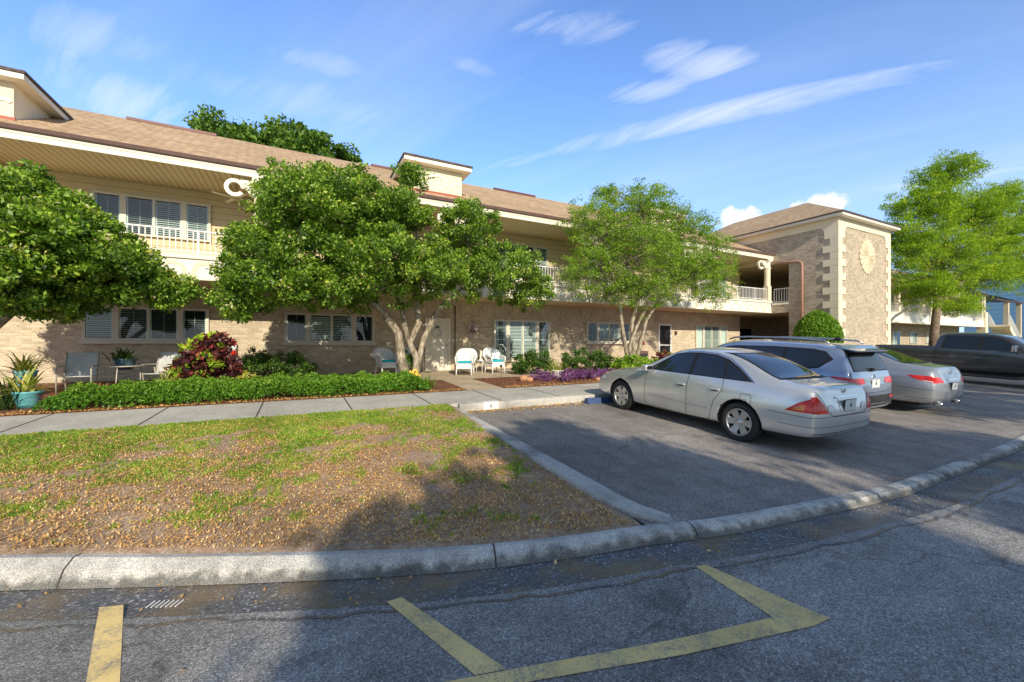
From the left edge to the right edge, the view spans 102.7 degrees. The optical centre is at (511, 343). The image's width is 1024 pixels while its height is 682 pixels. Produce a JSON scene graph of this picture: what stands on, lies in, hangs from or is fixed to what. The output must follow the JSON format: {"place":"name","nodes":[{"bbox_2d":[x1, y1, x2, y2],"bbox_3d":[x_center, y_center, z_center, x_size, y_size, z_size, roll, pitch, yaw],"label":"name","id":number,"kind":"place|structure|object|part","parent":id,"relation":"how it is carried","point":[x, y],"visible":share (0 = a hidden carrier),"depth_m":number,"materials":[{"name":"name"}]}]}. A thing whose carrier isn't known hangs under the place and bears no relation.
{"place":"outdoors","nodes":[
{"label":"outdoors","id":0,"kind":"place"},
{"bbox_2d":[0,383,604,435],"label":"sidewalk","id":1,"kind":"structure","parent":0,"point":[24,424],"depth_m":7.62,"materials":[{"name":"concrete"}]},
{"bbox_2d":[0,366,620,416],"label":"planting bed","id":2,"kind":"object","parent":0,"point":[438,383],"depth_m":9.55,"materials":[{"name":"brown soil"}]},
{"bbox_2d":[0,383,47,410],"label":"spiky plant","id":3,"kind":"object","parent":2,"relation":"on","point":[4,405],"visible":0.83,"depth_m":7.25,"materials":[{"name":"green plant"}]},
{"bbox_2d":[0,374,50,404],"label":"spiky plant","id":4,"kind":"object","parent":2,"relation":"on","point":[4,387],"visible":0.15,"depth_m":7.64,"materials":[{"name":"green plant"}]},
{"bbox_2d":[0,351,52,385],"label":"potted plant","id":5,"kind":"object","parent":2,"relation":"on","point":[23,367],"visible":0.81,"depth_m":8.66,"materials":[{"name":"green plant"}]},
{"bbox_2d":[0,366,71,407],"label":"potted plant","id":6,"kind":"object","parent":2,"relation":"on","point":[29,381],"visible":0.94,"depth_m":7.43,"materials":[{"name":"green plant"}]},
{"bbox_2d":[34,389,65,407],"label":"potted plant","id":7,"kind":"object","parent":2,"relation":"on","point":[53,396],"visible":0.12,"depth_m":7.42,"materials":[{"name":"green plant"}]},
{"bbox_2d":[55,352,99,394],"bbox_3d":[-9.725,0.668,9.195,0.572,0.938,0.666,0,0,-33],"label":"sling chair","id":8,"kind":"object","parent":2,"relation":"on","point":[81,365],"visible":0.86,"depth_m":9.35,"materials":[{"name":"grey fabric"}]},
{"bbox_2d":[0,158,207,328],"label":"broadleaf tree","id":9,"kind":"object","parent":2,"relation":"on","point":[67,254],"visible":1,"depth_m":7.57,"materials":[{"name":"green plant"}]},
{"bbox_2d":[105,365,144,382],"bbox_3d":[-8.989,0.824,9.524,0.680,0.621,0.684,0,0,-27],"label":"side table","id":10,"kind":"object","parent":2,"relation":"on","point":[126,366],"visible":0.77,"depth_m":9.31,"materials":[{"name":"white metal"}]},
{"bbox_2d":[100,346,146,369],"bbox_3d":[-9.063,0.330,9.545,0.821,0.564,0.886,0,0,-6],"label":"potted plant","id":11,"kind":"object","parent":10,"relation":"on","point":[124,358],"visible":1,"depth_m":9.45,"materials":[{"name":"green plant"}]},
{"bbox_2d":[140,351,181,381],"bbox_3d":[-8.553,0.664,10.028,0.572,0.938,0.666,0,0,-7],"label":"sling chair","id":12,"kind":"object","parent":2,"relation":"on","point":[165,359],"visible":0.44,"depth_m":10.24,"materials":[{"name":"grey fabric"}]},
{"bbox_2d":[144,369,180,383],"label":"spiky plant","id":13,"kind":"object","parent":2,"relation":"on","point":[162,376],"visible":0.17,"depth_m":8.90,"materials":[{"name":"green plant"}]},
{"bbox_2d":[161,330,245,382],"bbox_3d":[-7.242,0.426,9.677,1.609,1.508,1.344,0,0,-27],"label":"croton bush","id":14,"kind":"object","parent":2,"relation":"on","point":[219,360],"visible":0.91,"depth_m":9.46,"materials":[{"name":"red plant"}]},
{"bbox_2d":[31,369,430,411],"bbox_3d":[-5.387,0.916,9.153,6.950,0.536,1.550,0,0,-27],"label":"ground cover","id":15,"kind":"object","parent":2,"relation":"on","point":[184,389],"visible":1,"depth_m":8.43,"materials":[{"name":"green plant"}]},
{"bbox_2d":[230,370,255,380],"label":"yellow bush","id":16,"kind":"object","parent":2,"relation":"on","point":[246,373],"visible":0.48,"depth_m":9.91,"materials":[{"name":"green plant"}]},
{"bbox_2d":[237,347,318,377],"bbox_3d":[-6.808,0.609,11.782,2.323,1.087,1.805,0,0,-27],"label":"dark bush","id":17,"kind":"object","parent":2,"relation":"on","point":[265,363],"visible":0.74,"depth_m":11.56,"materials":[{"name":"green plant"}]},
{"bbox_2d":[0,380,598,415],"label":"bed leaves","id":18,"kind":"object","parent":2,"relation":"on","point":[161,404],"visible":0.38,"depth_m":8.40,"materials":[{"name":"brown plant"}]},
{"bbox_2d":[201,155,556,373],"bbox_3d":[-2.679,-2.043,11.521,9.716,6.542,5.173,0,0,-27],"label":"broadleaf tree","id":19,"kind":"object","parent":2,"relation":"on","point":[365,206],"visible":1,"depth_m":9.96,"materials":[{"name":"green plant"}]},
{"bbox_2d":[405,349,412,371],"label":"bush","id":20,"kind":"object","parent":2,"relation":"on","point":[409,358],"visible":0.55,"depth_m":12.16,"materials":[{"name":"green plant"}]},
{"bbox_2d":[410,369,420,376],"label":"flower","id":21,"kind":"object","parent":2,"relation":"on","point":[415,371],"visible":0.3,"depth_m":11.54,"materials":[{"name":"yellow plant"}]},
{"bbox_2d":[413,373,443,388],"bbox_3d":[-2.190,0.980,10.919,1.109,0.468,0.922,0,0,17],"label":"border grass","id":22,"kind":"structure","parent":2,"relation":"on","point":[430,382],"depth_m":10.95,"materials":[{"name":"green plant"}]},
{"bbox_2d":[519,375,527,380],"bbox_3d":[0.387,1.114,12.824,0.348,0.264,0.379,0,0,-27],"label":"rock","id":23,"kind":"object","parent":2,"relation":"on","point":[522,377],"visible":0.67,"depth_m":12.69,"materials":[{"name":"orange stone"}]},
{"bbox_2d":[526,377,533,381],"bbox_3d":[0.542,1.118,12.687,0.228,0.178,0.231,0,0,24],"label":"rock","id":24,"kind":"object","parent":2,"relation":"on","point":[530,379],"visible":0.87,"depth_m":12.60,"materials":[{"name":"orange stone"}]},
{"bbox_2d":[511,348,556,374],"bbox_3d":[0.808,0.654,15.141,1.988,1.029,1.489,0,0,-27],"label":"hedge bush","id":25,"kind":"object","parent":2,"relation":"on","point":[522,364],"visible":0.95,"depth_m":14.83,"materials":[{"name":"green plant"}]},
{"bbox_2d":[476,375,597,386],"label":"mulch chips","id":26,"kind":"object","parent":2,"relation":"on","point":[512,378],"visible":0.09,"depth_m":12.54,"materials":[{"name":"brown wood"}]},
{"bbox_2d":[529,369,548,379],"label":"purple plant","id":27,"kind":"object","parent":2,"relation":"on","point":[540,372],"visible":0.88,"depth_m":13.14,"materials":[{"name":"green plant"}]},
{"bbox_2d":[539,373,557,381],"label":"purple plant","id":28,"kind":"object","parent":2,"relation":"on","point":[545,377],"visible":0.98,"depth_m":12.80,"materials":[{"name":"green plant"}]},
{"bbox_2d":[546,358,566,376],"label":"potted plant","id":29,"kind":"object","parent":2,"relation":"on","point":[556,369],"visible":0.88,"depth_m":13.97,"materials":[{"name":"plant"}]},
{"bbox_2d":[556,368,577,379],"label":"purple plant","id":30,"kind":"object","parent":2,"relation":"on","point":[564,372],"visible":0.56,"depth_m":13.11,"materials":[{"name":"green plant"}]},
{"bbox_2d":[562,373,574,381],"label":"purple plant","id":31,"kind":"object","parent":2,"relation":"on","point":[566,378],"visible":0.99,"depth_m":12.57,"materials":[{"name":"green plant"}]},
{"bbox_2d":[570,368,586,378],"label":"purple plant","id":32,"kind":"object","parent":2,"relation":"on","point":[578,372],"visible":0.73,"depth_m":13.46,"materials":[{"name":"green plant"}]},
{"bbox_2d":[558,346,612,371],"bbox_3d":[2.921,0.658,16.509,2.693,1.107,1.541,0,0,-27],"label":"hedge bush","id":33,"kind":"object","parent":2,"relation":"on","point":[601,362],"visible":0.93,"depth_m":16.22,"materials":[{"name":"green plant"}]},
{"bbox_2d":[580,368,600,378],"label":"purple plant","id":34,"kind":"object","parent":2,"relation":"on","point":[590,374],"visible":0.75,"depth_m":13.59,"materials":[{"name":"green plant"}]},
{"bbox_2d":[589,368,606,377],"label":"purple plant","id":35,"kind":"object","parent":2,"relation":"on","point":[601,371],"visible":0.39,"depth_m":14.02,"materials":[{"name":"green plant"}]},
{"bbox_2d":[608,354,657,370],"bbox_3d":[4.904,0.824,15.625,2.859,0.916,1.538,0,0,-27],"label":"leafy bush","id":36,"kind":"object","parent":2,"relation":"on","point":[627,361],"visible":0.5,"depth_m":15.26,"materials":[{"name":"green plant"}]},
{"bbox_2d":[549,176,745,362],"bbox_3d":[6.279,-2.800,16.712,9.928,7.950,4.615,0,0,-27],"label":"airy tree","id":37,"kind":"object","parent":2,"relation":"on","point":[656,233],"visible":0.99,"depth_m":15.82,"materials":[{"name":"green plant"}]},
{"bbox_2d":[651,349,672,359],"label":"red leaf bush","id":38,"kind":"object","parent":2,"relation":"on","point":[662,354],"visible":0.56,"depth_m":18.89,"materials":[{"name":"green plant"}]},
{"bbox_2d":[792,309,844,342],"bbox_3d":[15.094,-0.115,20.237,2.160,3.170,2.123,0,0,-27],"label":"topiary bush","id":39,"kind":"object","parent":2,"relation":"on","point":[817,323],"visible":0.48,"depth_m":19.68,"materials":[{"name":"green plant"}]},
{"bbox_2d":[0,403,640,554],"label":"lawn","id":40,"kind":"structure","parent":0,"point":[346,545],"depth_m":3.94,"materials":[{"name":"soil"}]},
{"bbox_2d":[0,405,629,548],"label":"dry leaves","id":41,"kind":"object","parent":40,"relation":"on","point":[40,541],"visible":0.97,"depth_m":4.06,"materials":[{"name":"brown plant"}]},
{"bbox_2d":[369,367,569,389],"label":"front walk","id":42,"kind":"structure","parent":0,"point":[464,379],"depth_m":14.17,"materials":[{"name":"concrete"}]},
{"bbox_2d":[372,347,396,373],"bbox_3d":[-4.495,0.613,14.521,0.824,0.958,0.716,0,0,-42],"label":"wicker chair","id":43,"kind":"object","parent":42,"relation":"on","point":[384,357],"visible":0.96,"depth_m":14.46,"materials":[{"name":"white wicker"}]},
{"bbox_2d":[395,347,411,371],"bbox_3d":[-3.855,0.613,14.855,0.824,0.958,0.716,0,0,-16],"label":"wicker chair","id":44,"kind":"object","parent":42,"relation":"on","point":[408,350],"visible":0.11,"depth_m":15.12,"materials":[{"name":"white wicker"}]},
{"bbox_2d":[454,348,477,375],"bbox_3d":[-1.635,0.641,14.424,0.824,0.958,0.716,0,0,4],"label":"wicker chair","id":45,"kind":"object","parent":42,"relation":"on","point":[464,358],"visible":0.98,"depth_m":14.56,"materials":[{"name":"white wicker"}]},
{"bbox_2d":[483,348,505,373],"bbox_3d":[-0.680,0.633,15.382,0.824,0.958,0.716,0,0,-34],"label":"wicker chair","id":46,"kind":"object","parent":42,"relation":"on","point":[493,357],"visible":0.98,"depth_m":15.32,"materials":[{"name":"white wicker"}]},
{"bbox_2d":[479,351,483,360],"bbox_3d":[-1.164,0.450,15.515,0.200,0.380,0.195,0,0,-27],"label":"garden ornament","id":47,"kind":"object","parent":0,"point":[481,356],"visible":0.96,"depth_m":15.46,"materials":[{"name":"white"}]},
{"bbox_2d":[0,473,1023,681],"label":"road","id":48,"kind":"structure","parent":0,"point":[941,599],"depth_m":2.43,"materials":[{"name":"grey asphalt"}]},
{"bbox_2d":[86,605,122,681],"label":"road marking","id":49,"kind":"object","parent":48,"relation":"on","point":[105,662],"visible":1,"depth_m":2.28,"materials":[{"name":"yellow paint"}]},
{"bbox_2d":[387,597,505,674],"bbox_3d":[-0.438,1.691,2.391,0.967,0.001,0.134,0,0,41],"label":"road marking","id":50,"kind":"object","parent":48,"relation":"on","point":[471,658],"visible":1,"depth_m":2.33,"materials":[{"name":"yellow paint"}]},
{"bbox_2d":[446,565,829,681],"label":"road marking","id":51,"kind":"object","parent":48,"relation":"on","point":[786,615],"visible":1,"depth_m":2.32,"materials":[{"name":"yellow paint"}]},
{"bbox_2d":[0,435,1023,590],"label":"road curb","id":52,"kind":"structure","parent":0,"point":[45,571],"depth_m":3.11,"materials":[{"name":"concrete"}]},
{"bbox_2d":[0,0,1023,331],"label":"sky","id":53,"kind":"structure","parent":0,"point":[746,109],"materials":[{"name":"blue"}]},
{"bbox_2d":[11,449,1022,590],"bbox_3d":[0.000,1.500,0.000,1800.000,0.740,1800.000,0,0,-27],"label":"ground","id":54,"kind":"structure","parent":0,"point":[470,570],"depth_m":3.35,"materials":[{"name":"grey concrete"}]},
{"bbox_2d":[181,104,362,162],"bbox_3d":[-19.611,-8.893,35.150,14.283,19.986,11.896,0,0,-27],"label":"oak tree","id":55,"kind":"object","parent":54,"relation":"on","point":[302,137],"visible":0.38,"depth_m":31.77,"materials":[{"name":"green plant"}]},
{"bbox_2d":[0,65,774,383],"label":"apartment building","id":56,"kind":"structure","parent":54,"relation":"on","point":[174,193],"depth_m":13.70,"materials":[{"name":"brick"}]},
{"bbox_2d":[78,306,208,343],"bbox_3d":[-10.780,-0.535,12.155,3.020,1.090,0.138,0,0,-27],"label":"window","id":57,"kind":"structure","parent":56,"relation":"in","point":[142,325],"depth_m":12.13,"materials":[{"name":"glass"}]},
{"bbox_2d":[91,190,210,242],"bbox_3d":[-10.682,-3.765,12.237,2.750,1.170,0.083,0,0,-27],"label":"window","id":58,"kind":"structure","parent":56,"relation":"in","point":[127,208],"depth_m":12.28,"materials":[{"name":"glass"}]},
{"bbox_2d":[228,339,236,354],"bbox_3d":[-8.904,0.102,13.077,0.202,0.520,0.163,0,0,5],"label":"fire extinguisher","id":59,"kind":"object","parent":56,"relation":"attached to","point":[234,351],"visible":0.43,"depth_m":13.02,"materials":[{"name":"red metal"}]},
{"bbox_2d":[284,222,348,252],"bbox_3d":[-6.513,-3.765,14.407,2.750,1.170,0.083,0,0,-27],"label":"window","id":60,"kind":"structure","parent":56,"relation":"in","point":[284,222],"depth_m":14.06,"materials":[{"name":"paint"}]},
{"bbox_2d":[282,312,375,344],"bbox_3d":[-6.367,-0.495,14.452,3.030,1.110,0.138,0,0,-27],"label":"window","id":61,"kind":"structure","parent":56,"relation":"in","point":[299,328],"depth_m":14.43,"materials":[{"name":"glass"}]},
{"bbox_2d":[425,318,449,370],"bbox_3d":[-2.943,0.030,16.257,1.030,2.080,0.098,0,0,-27],"label":"door","id":62,"kind":"structure","parent":56,"relation":"in","point":[437,357],"depth_m":16.27,"materials":[{"name":"white wood"}]},
{"bbox_2d":[431,326,442,337],"bbox_3d":[-2.957,-0.434,16.191,0.497,0.531,0.170,0,0,-31],"label":"door wreath","id":63,"kind":"object","parent":62,"relation":"attached to","point":[439,329],"depth_m":16.17,"materials":[{"name":"grey plant"}]},
{"bbox_2d":[465,321,478,333],"bbox_3d":[-1.602,-0.638,16.813,0.641,0.538,0.537,0,0,-27],"label":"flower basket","id":64,"kind":"object","parent":56,"relation":"attached to","point":[474,329],"visible":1,"depth_m":16.73,"materials":[{"name":"grey plant"}]},
{"bbox_2d":[494,242,547,277],"bbox_3d":[0.406,-3.190,18.008,2.750,2.320,0.083,0,0,-27],"label":"window","id":65,"kind":"structure","parent":56,"relation":"in","point":[544,251],"depth_m":18.42,"materials":[{"name":"glass"}]},
{"bbox_2d":[493,319,550,361],"bbox_3d":[0.490,-0.125,18.021,2.950,1.810,0.138,0,0,-27],"label":"window","id":66,"kind":"structure","parent":56,"relation":"in","point":[511,338],"depth_m":17.99,"materials":[{"name":"glass"}]},
{"bbox_2d":[585,322,629,343],"bbox_3d":[4.810,-0.510,20.270,2.870,1.080,0.138,0,0,-27],"label":"window","id":67,"kind":"structure","parent":56,"relation":"in","point":[596,332],"depth_m":20.20,"materials":[{"name":"glass"}]},
{"bbox_2d":[587,254,630,287],"bbox_3d":[4.841,-3.190,20.317,2.750,2.320,0.083,0,0,-27],"label":"window","id":68,"kind":"structure","parent":56,"relation":"in","point":[590,254],"depth_m":20.27,"materials":[{"name":"glass"}]},
{"bbox_2d":[658,324,671,356],"bbox_3d":[8.251,0.005,22.083,0.970,2.130,0.098,0,0,-27],"label":"door","id":69,"kind":"structure","parent":56,"relation":"in","point":[664,330],"depth_m":22.10,"materials":[{"name":"white paint"}]},
{"bbox_2d":[695,325,727,347],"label":"window","id":70,"kind":"structure","parent":56,"relation":"in","point":[705,335],"depth_m":23.82,"materials":[{"name":"glass"}]},
{"bbox_2d":[700,268,726,296],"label":"window","id":71,"kind":"structure","parent":56,"relation":"in","point":[709,268],"depth_m":24.26,"materials":[{"name":"paint"}]},
{"bbox_2d":[0,449,1023,631],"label":"gutter","id":72,"kind":"object","parent":54,"relation":"on","point":[64,604],"depth_m":2.95,"materials":[{"name":"grey concrete"}]},
{"bbox_2d":[146,599,183,607],"bbox_3d":[-2.285,1.713,2.699,0.190,0.006,0.070,0,0,-4],"label":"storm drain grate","id":73,"kind":"object","parent":72,"relation":"on","point":[164,603],"visible":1,"depth_m":2.69,"materials":[{"name":"white metal"}]},
{"bbox_2d":[711,203,902,345],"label":"brick tower","id":74,"kind":"structure","parent":54,"relation":"on","point":[835,263],"depth_m":22.17,"materials":[{"name":"beige paint"}]},
{"bbox_2d":[740,329,750,339],"bbox_3d":[16.449,0.020,28.825,1.200,2.100,0.048,0,0,-27],"label":"doorway","id":75,"kind":"structure","parent":74,"relation":"in","point":[743,332],"depth_m":28.78,"materials":[{"name":"black"}]},
{"bbox_2d":[741,286,749,298],"bbox_3d":[16.361,-2.962,28.779,1.200,2.135,0.048,0,0,-27],"label":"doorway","id":76,"kind":"structure","parent":74,"relation":"in","point":[744,286],"depth_m":28.78,"materials":[{"name":"white"}]},
{"bbox_2d":[891,269,987,344],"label":"apartment wing","id":77,"kind":"structure","parent":54,"relation":"on","point":[910,328],"depth_m":37.62,"materials":[{"name":"white paint"}]},
{"bbox_2d":[892,331,900,344],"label":"window","id":78,"kind":"structure","parent":77,"relation":"in","point":[896,335],"depth_m":36.46,"materials":[{"name":"glass"}]},
{"bbox_2d":[909,332,917,342],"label":"window","id":79,"kind":"structure","parent":77,"relation":"in","point":[913,336],"depth_m":38.10,"materials":[{"name":"glass"}]},
{"bbox_2d":[925,332,928,342],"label":"window","id":80,"kind":"structure","parent":77,"relation":"in","point":[926,333],"depth_m":39.42,"materials":[{"name":"paint"}]},
{"bbox_2d":[878,148,1023,345],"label":"feathery tree","id":81,"kind":"object","parent":54,"relation":"on","point":[929,251],"visible":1,"depth_m":27.24,"materials":[{"name":"green plant"}]},
{"bbox_2d":[964,277,1023,338],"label":"blue building","id":82,"kind":"structure","parent":54,"relation":"on","point":[996,313],"depth_m":55.28,"materials":[{"name":"blue paint"}]},
{"bbox_2d":[975,295,1022,336],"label":"covered walkway","id":83,"kind":"structure","parent":54,"relation":"on","point":[1006,301],"depth_m":44.23,"materials":[{"name":"white metal"}]},
{"bbox_2d":[988,314,1021,337],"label":"outdoor staircase","id":84,"kind":"structure","parent":54,"relation":"on","point":[1010,329],"depth_m":41.30,"materials":[{"name":"beige paint"}]},
{"bbox_2d":[638,351,647,361],"bbox_3d":[6.144,0.725,19.654,0.600,0.750,0.506,0,0,-27],"label":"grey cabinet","id":85,"kind":"object","parent":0,"point":[643,353],"visible":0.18,"depth_m":19.45,"materials":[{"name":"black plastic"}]},
{"bbox_2d":[466,376,1023,524],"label":"parking lot","id":86,"kind":"structure","parent":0,"point":[678,467],"depth_m":6.20,"materials":[{"name":"grey asphalt"}]},
{"bbox_2d":[467,402,585,413],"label":"lot leaves","id":87,"kind":"object","parent":86,"relation":"on","point":[525,406],"visible":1,"depth_m":8.93,"materials":[{"name":"brown plant"}]},
{"bbox_2d":[458,393,609,410],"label":"sidewalk curb","id":88,"kind":"structure","parent":86,"relation":"on","point":[473,406],"depth_m":9.20,"materials":[{"name":"concrete"}]},
{"bbox_2d":[481,400,497,409],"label":"number block","id":89,"kind":"structure","parent":88,"relation":"attached to","point":[490,404],"depth_m":8.69,"materials":[{"name":"white paint"}]},
{"bbox_2d":[455,407,672,524],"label":"lot curb","id":90,"kind":"structure","parent":86,"relation":"on","point":[593,489],"depth_m":4.50,"materials":[{"name":"concrete"}]},
{"bbox_2d":[584,396,612,403],"bbox_3d":[2.556,1.351,10.034,1.840,0.130,0.176,0,0,-27],"label":"wheel stop","id":91,"kind":"object","parent":86,"relation":"on","point":[597,400],"visible":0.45,"depth_m":9.70,"materials":[{"name":"blue paint"}]},
{"bbox_2d":[599,347,870,441],"bbox_3d":[3.866,0.796,8.168,2.120,1.479,4.853,0,3,-27],"label":"sedan","id":92,"kind":"object","parent":86,"relation":"on","point":[743,395],"visible":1,"depth_m":6.72,"materials":[{"name":"silver metal"}]},
{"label":"side window","id":93,"kind":"part","parent":92,"relation":"part of","materials":[{"name":"black glass"}]},
{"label":"side window","id":94,"kind":"part","parent":92,"relation":"part of","materials":[{"name":"black glass"}]},
{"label":"quarter window","id":95,"kind":"part","parent":92,"relation":"part of","materials":[{"name":"black glass"}]},
{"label":"rear window","id":96,"kind":"part","parent":92,"relation":"part of","materials":[{"name":"black glass"}]},
{"bbox_2d":[717,336,892,408],"bbox_3d":[6.071,0.701,10.255,2.540,1.830,4.916,0,3,-27],"label":"suv","id":97,"kind":"object","parent":86,"relation":"on","point":[864,366],"visible":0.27,"depth_m":8.29,"materials":[{"name":"silver metal"}]},
{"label":"side window","id":98,"kind":"part","parent":97,"relation":"part of","materials":[{"name":"black glass"}]},
{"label":"quarter window","id":99,"kind":"part","parent":97,"relation":"part of","materials":[{"name":"black glass"}]},
{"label":"rear window","id":100,"kind":"part","parent":97,"relation":"part of","materials":[{"name":"black glass"}]},
{"bbox_2d":[842,343,963,407],"bbox_3d":[8.858,0.742,11.463,2.146,1.529,5.014,0,3,-27],"label":"sedan","id":101,"kind":"object","parent":86,"relation":"on","point":[915,381],"visible":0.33,"depth_m":9.29,"materials":[{"name":"grey metal"}]},
{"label":"rear window","id":102,"kind":"part","parent":101,"relation":"part of","materials":[{"name":"black glass"}]},
{"bbox_2d":[875,332,1023,379],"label":"pickup truck","id":103,"kind":"object","parent":86,"relation":"on","point":[987,355],"visible":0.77,"depth_m":15.18,"materials":[{"name":"grey paint"}]},
{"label":"side window","id":104,"kind":"part","parent":103,"relation":"part of","materials":[{"name":"black glass"}]},
{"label":"side window","id":105,"kind":"part","parent":103,"relation":"part of","materials":[{"name":"black glass"}]}
]}

